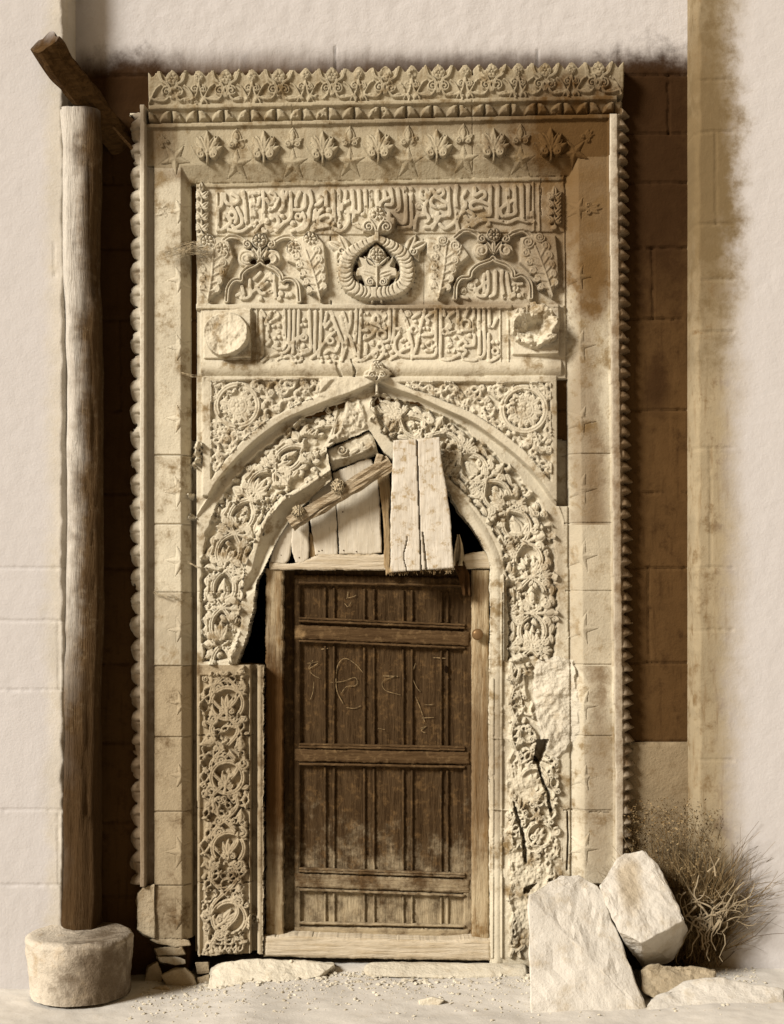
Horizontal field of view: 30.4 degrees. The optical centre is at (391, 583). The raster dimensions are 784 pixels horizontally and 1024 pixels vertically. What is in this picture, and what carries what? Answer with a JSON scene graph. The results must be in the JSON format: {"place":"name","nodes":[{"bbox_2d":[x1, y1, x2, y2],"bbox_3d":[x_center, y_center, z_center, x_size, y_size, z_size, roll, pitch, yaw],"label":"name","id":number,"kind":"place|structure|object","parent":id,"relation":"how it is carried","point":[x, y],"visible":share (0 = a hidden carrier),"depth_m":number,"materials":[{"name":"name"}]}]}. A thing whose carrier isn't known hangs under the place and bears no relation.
{"place":"outdoors","nodes":[
{"label":"outdoors","id":0,"kind":"place"},
{"bbox_2d":[0,950,783,1023],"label":"ground","id":1,"kind":"structure","parent":0,"point":[19,1006],"depth_m":6.00,"materials":[{"name":"beige sand"}]},
{"bbox_2d":[0,0,75,988],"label":"ashlar pier","id":2,"kind":"structure","parent":1,"relation":"on","point":[33,450],"depth_m":6.40,"materials":[{"name":"beige stone"}]},
{"bbox_2d":[25,922,133,1006],"bbox_3d":[-1.356,1.642,6.266,0.464,0.264,0.469,0,0,0],"label":"post base","id":3,"kind":"object","parent":1,"relation":"on","point":[69,968],"visible":0.98,"depth_m":6.09,"materials":[{"name":"stone"}]},
{"bbox_2d":[60,106,104,930],"bbox_3d":[-1.378,-0.276,6.429,0.196,3.650,0.181,0,0,0],"label":"timber post","id":4,"kind":"object","parent":3,"relation":"on","point":[85,597],"visible":0.97,"depth_m":6.36,"materials":[{"name":"brown wood"}]},
{"bbox_2d":[30,31,131,154],"bbox_3d":[-1.363,-2.162,6.403,0.160,0.432,0.574,0,0,29],"label":"timber brace","id":5,"kind":"object","parent":4,"relation":"attached to","point":[65,72],"visible":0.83,"depth_m":6.30,"materials":[{"name":"brown wood"}]},
{"bbox_2d":[145,961,161,981],"bbox_3d":[-1.085,1.783,6.579,0.083,0.166,0.216,0,0,-8],"label":"rubble stone","id":6,"kind":"object","parent":1,"relation":"on","point":[153,971],"visible":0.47,"depth_m":6.48,"materials":[{"name":"brown stone"}]},
{"bbox_2d":[152,985,170,989],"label":"rubble stone","id":7,"kind":"object","parent":1,"relation":"on","point":[164,987],"visible":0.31,"depth_m":6.36,"materials":[{"name":"brown stone"}]},
{"bbox_2d":[156,956,185,964],"bbox_3d":[-1.006,1.724,6.602,0.153,0.092,0.206,0,0,0],"label":"rubble stone","id":8,"kind":"object","parent":1,"relation":"on","point":[171,960],"visible":0.83,"depth_m":6.50,"materials":[{"name":"beige stone"}]},
{"bbox_2d":[153,946,185,955],"bbox_3d":[-1.014,1.676,6.613,0.164,0.093,0.207,0,0,0],"label":"rubble stone","id":9,"kind":"object","parent":8,"relation":"on","point":[168,951],"visible":0.87,"depth_m":6.51,"materials":[{"name":"beige stone"}]},
{"bbox_2d":[150,938,190,947],"bbox_3d":[-1.011,1.635,6.611,0.206,0.104,0.208,0,0,0],"label":"rubble stone","id":10,"kind":"object","parent":9,"relation":"on","point":[176,943],"visible":0.88,"depth_m":6.51,"materials":[{"name":"beige stone"}]},
{"bbox_2d":[135,884,155,938],"bbox_3d":[-1.123,1.488,6.596,0.093,0.275,0.223,0,0,-8],"label":"rubble stone","id":11,"kind":"object","parent":10,"relation":"on","point":[145,905],"visible":0.91,"depth_m":6.50,"materials":[{"name":"beige stone"}]},
{"bbox_2d":[161,967,196,985],"bbox_3d":[-0.957,1.791,6.539,0.188,0.161,0.210,0,0,0],"label":"rubble stone","id":12,"kind":"object","parent":1,"relation":"on","point":[179,976],"visible":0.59,"depth_m":6.44,"materials":[{"name":"brown stone"}]},
{"bbox_2d":[195,961,209,973],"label":"rubble stone","id":13,"kind":"object","parent":1,"relation":"on","point":[202,967],"visible":0.93,"depth_m":6.52,"materials":[{"name":"beige stone"}]},
{"bbox_2d":[197,974,209,983],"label":"rubble stone","id":14,"kind":"object","parent":1,"relation":"on","point":[202,979],"visible":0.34,"depth_m":6.46,"materials":[{"name":"beige stone"}]},
{"bbox_2d":[208,959,334,988],"bbox_3d":[-0.544,1.774,6.473,0.576,0.196,0.330,0,0,0],"label":"threshold stone","id":15,"kind":"object","parent":1,"relation":"on","point":[236,972],"visible":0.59,"depth_m":6.41,"materials":[{"name":"beige stone"}]},
{"bbox_2d":[76,0,687,974],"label":"facade wall","id":16,"kind":"structure","parent":1,"relation":"on","point":[124,48],"depth_m":6.58,"materials":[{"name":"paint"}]},
{"bbox_2d":[129,61,634,967],"bbox_3d":[-0.045,-0.298,6.568,2.297,4.100,0.305,0,0,0],"label":"carved portal","id":17,"kind":"object","parent":16,"relation":"attached to","point":[487,209],"visible":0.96,"depth_m":6.53,"materials":[{"name":"stone"}]},
{"bbox_2d":[113,127,132,149],"bbox_3d":[-1.196,-1.979,6.420,0.100,0.089,0.015,0,0,-35],"label":"lath","id":18,"kind":"object","parent":17,"relation":"attached to","point":[125,141],"visible":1,"depth_m":6.42,"materials":[{"name":"brown wood"}]},
{"bbox_2d":[154,372,205,601],"bbox_3d":[-0.953,-0.436,6.502,0.248,1.038,0.036,0,0,0],"label":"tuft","id":19,"kind":"object","parent":17,"relation":"attached to","point":[173,596],"visible":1,"depth_m":6.49,"materials":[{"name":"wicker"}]},
{"bbox_2d":[159,240,211,257],"bbox_3d":[-0.927,-1.502,6.480,0.232,0.089,0.031,0,0,0],"label":"straw tuft","id":20,"kind":"object","parent":17,"relation":"attached to","point":[186,249],"visible":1,"depth_m":6.48,"materials":[{"name":"wicker"}]},
{"bbox_2d":[270,523,291,563],"bbox_3d":[-0.502,-0.199,6.612,0.114,0.218,0.029,0,0,0],"label":"wooden board","id":21,"kind":"object","parent":17,"relation":"attached to","point":[281,553],"visible":0.9,"depth_m":6.60,"materials":[{"name":"beige wood"}]},
{"bbox_2d":[291,522,308,562],"bbox_3d":[-0.420,-0.212,6.606,0.083,0.234,0.029,0,0,0],"label":"wooden board","id":22,"kind":"object","parent":17,"relation":"attached to","point":[300,543],"visible":0.82,"depth_m":6.60,"materials":[{"name":"beige wood"}]},
{"bbox_2d":[286,453,392,530],"bbox_3d":[-0.233,-0.414,6.512,0.491,0.350,0.108,0,0,0],"label":"wooden pole","id":23,"kind":"object","parent":17,"relation":"attached to","point":[341,491],"visible":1,"depth_m":6.50,"materials":[{"name":"brown wood"}]},
{"bbox_2d":[327,432,377,471],"bbox_3d":[-0.179,-0.607,6.620,0.231,0.176,0.136,0,0,0],"label":"loose voussoir","id":24,"kind":"object","parent":17,"relation":"attached to","point":[363,447],"visible":0.98,"depth_m":6.57,"materials":[{"name":"stone"}]},
{"bbox_2d":[264,551,490,960],"bbox_3d":[-0.067,0.781,6.643,1.037,1.862,0.173,0,0,0],"label":"door frame","id":25,"kind":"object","parent":17,"relation":"attached to","point":[376,771],"depth_m":6.67,"materials":[{"name":"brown wood"}]},
{"bbox_2d":[309,532,315,558],"bbox_3d":[-0.363,-0.172,6.629,0.036,0.134,0.033,0,0,0],"label":"wooden board","id":26,"kind":"object","parent":25,"relation":"on","point":[311,549],"visible":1,"depth_m":6.61,"materials":[{"name":"brown wood"}]},
{"bbox_2d":[308,483,337,554],"bbox_3d":[-0.319,-0.303,6.609,0.144,0.346,0.029,0,0,0],"label":"wooden board","id":27,"kind":"object","parent":25,"relation":"on","point":[324,529],"visible":0.8,"depth_m":6.60,"materials":[{"name":"beige wood"}]},
{"bbox_2d":[333,458,381,554],"bbox_3d":[-0.159,-0.354,6.614,0.226,0.440,0.029,0,0,0],"label":"wooden board","id":28,"kind":"object","parent":25,"relation":"on","point":[359,522],"visible":0.84,"depth_m":6.60,"materials":[{"name":"beige wood"}]},
{"bbox_2d":[284,570,471,935],"bbox_3d":[-0.050,0.801,6.684,0.895,1.735,0.072,0,0,0],"label":"door leaf","id":29,"kind":"structure","parent":25,"relation":"in","point":[378,737],"depth_m":6.68,"materials":[{"name":"brown wood"}]},
{"bbox_2d":[453,534,465,565],"bbox_3d":[0.308,-0.155,6.572,0.059,0.143,0.045,0,0,0],"label":"wood splinter","id":30,"kind":"object","parent":25,"relation":"on","point":[458,553],"visible":1,"depth_m":6.57,"materials":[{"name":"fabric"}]},
{"bbox_2d":[454,560,470,595],"bbox_3d":[0.320,-0.028,6.577,0.075,0.166,0.030,0,0,0],"label":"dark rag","id":31,"kind":"object","parent":25,"relation":"hanging from","point":[463,576],"visible":1,"depth_m":6.58,"materials":[{"name":"fabric"}]},
{"bbox_2d":[378,473,390,575],"bbox_3d":[-0.030,-0.278,6.604,0.076,0.483,0.034,0,0,0],"label":"wooden board","id":32,"kind":"object","parent":17,"relation":"hanging from","point":[384,487],"visible":0.84,"depth_m":6.59,"materials":[{"name":"brown wood"}]},
{"bbox_2d":[388,437,453,575],"bbox_3d":[0.131,-0.347,6.528,0.294,0.624,0.112,0,0,0],"label":"hanging shutter","id":33,"kind":"object","parent":17,"relation":"hanging from","point":[420,532],"visible":1,"depth_m":6.48,"materials":[{"name":"beige wood"}]},
{"bbox_2d":[418,997,443,1004],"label":"rubble stone","id":34,"kind":"object","parent":1,"relation":"on","point":[431,1001],"visible":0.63,"depth_m":5.96,"materials":[{"name":"beige stone"}]},
{"bbox_2d":[364,962,526,978],"bbox_3d":[0.242,1.771,6.528,0.738,0.156,0.312,0,0,0],"label":"threshold stone","id":35,"kind":"object","parent":1,"relation":"on","point":[431,970],"visible":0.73,"depth_m":6.42,"materials":[{"name":"beige stone"}]},
{"bbox_2d":[125,965,779,1023],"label":"grit","id":36,"kind":"object","parent":1,"relation":"on","point":[401,984],"visible":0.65,"depth_m":6.27,"materials":[{"name":"beige gravel"}]},
{"bbox_2d":[527,875,645,1012],"bbox_3d":[0.825,1.598,6.123,0.535,0.709,0.684,0,0,0],"label":"stone block","id":37,"kind":"object","parent":1,"relation":"on","point":[578,960],"depth_m":5.97,"materials":[{"name":"beige stone"}]},
{"bbox_2d":[587,797,783,967],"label":"dry bush","id":38,"kind":"object","parent":1,"relation":"on","point":[681,880],"visible":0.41,"depth_m":6.37,"materials":[{"name":"brown plant"}]},
{"bbox_2d":[646,977,783,1009],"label":"stone block","id":39,"kind":"object","parent":1,"relation":"on","point":[700,991],"depth_m":5.95,"materials":[{"name":"beige stone"}]},
{"bbox_2d":[687,0,783,968],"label":"wall","id":40,"kind":"structure","parent":1,"relation":"on","point":[735,410],"depth_m":6.42,"materials":[{"name":"beige paint"}]},
{"bbox_2d":[641,963,715,997],"bbox_3d":[1.224,1.719,6.184,0.377,0.238,0.407,0,0,0],"label":"stone block","id":41,"kind":"object","parent":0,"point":[657,978],"depth_m":6.05,"materials":[{"name":"beige stone"}]},
{"bbox_2d":[599,850,687,967],"bbox_3d":[1.092,1.405,6.234,0.357,0.508,0.519,0,0,14],"label":"stone block","id":42,"kind":"object","parent":41,"relation":"on","point":[642,905],"depth_m":6.09,"materials":[{"name":"beige stone"}]},
{"bbox_2d":[676,856,764,964],"bbox_3d":[1.426,1.411,6.289,0.399,0.467,0.133,0,0,0],"label":"root tangle","id":43,"kind":"object","parent":41,"relation":"on","point":[713,916],"visible":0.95,"depth_m":6.27,"materials":[{"name":"brown plant"}]}
]}

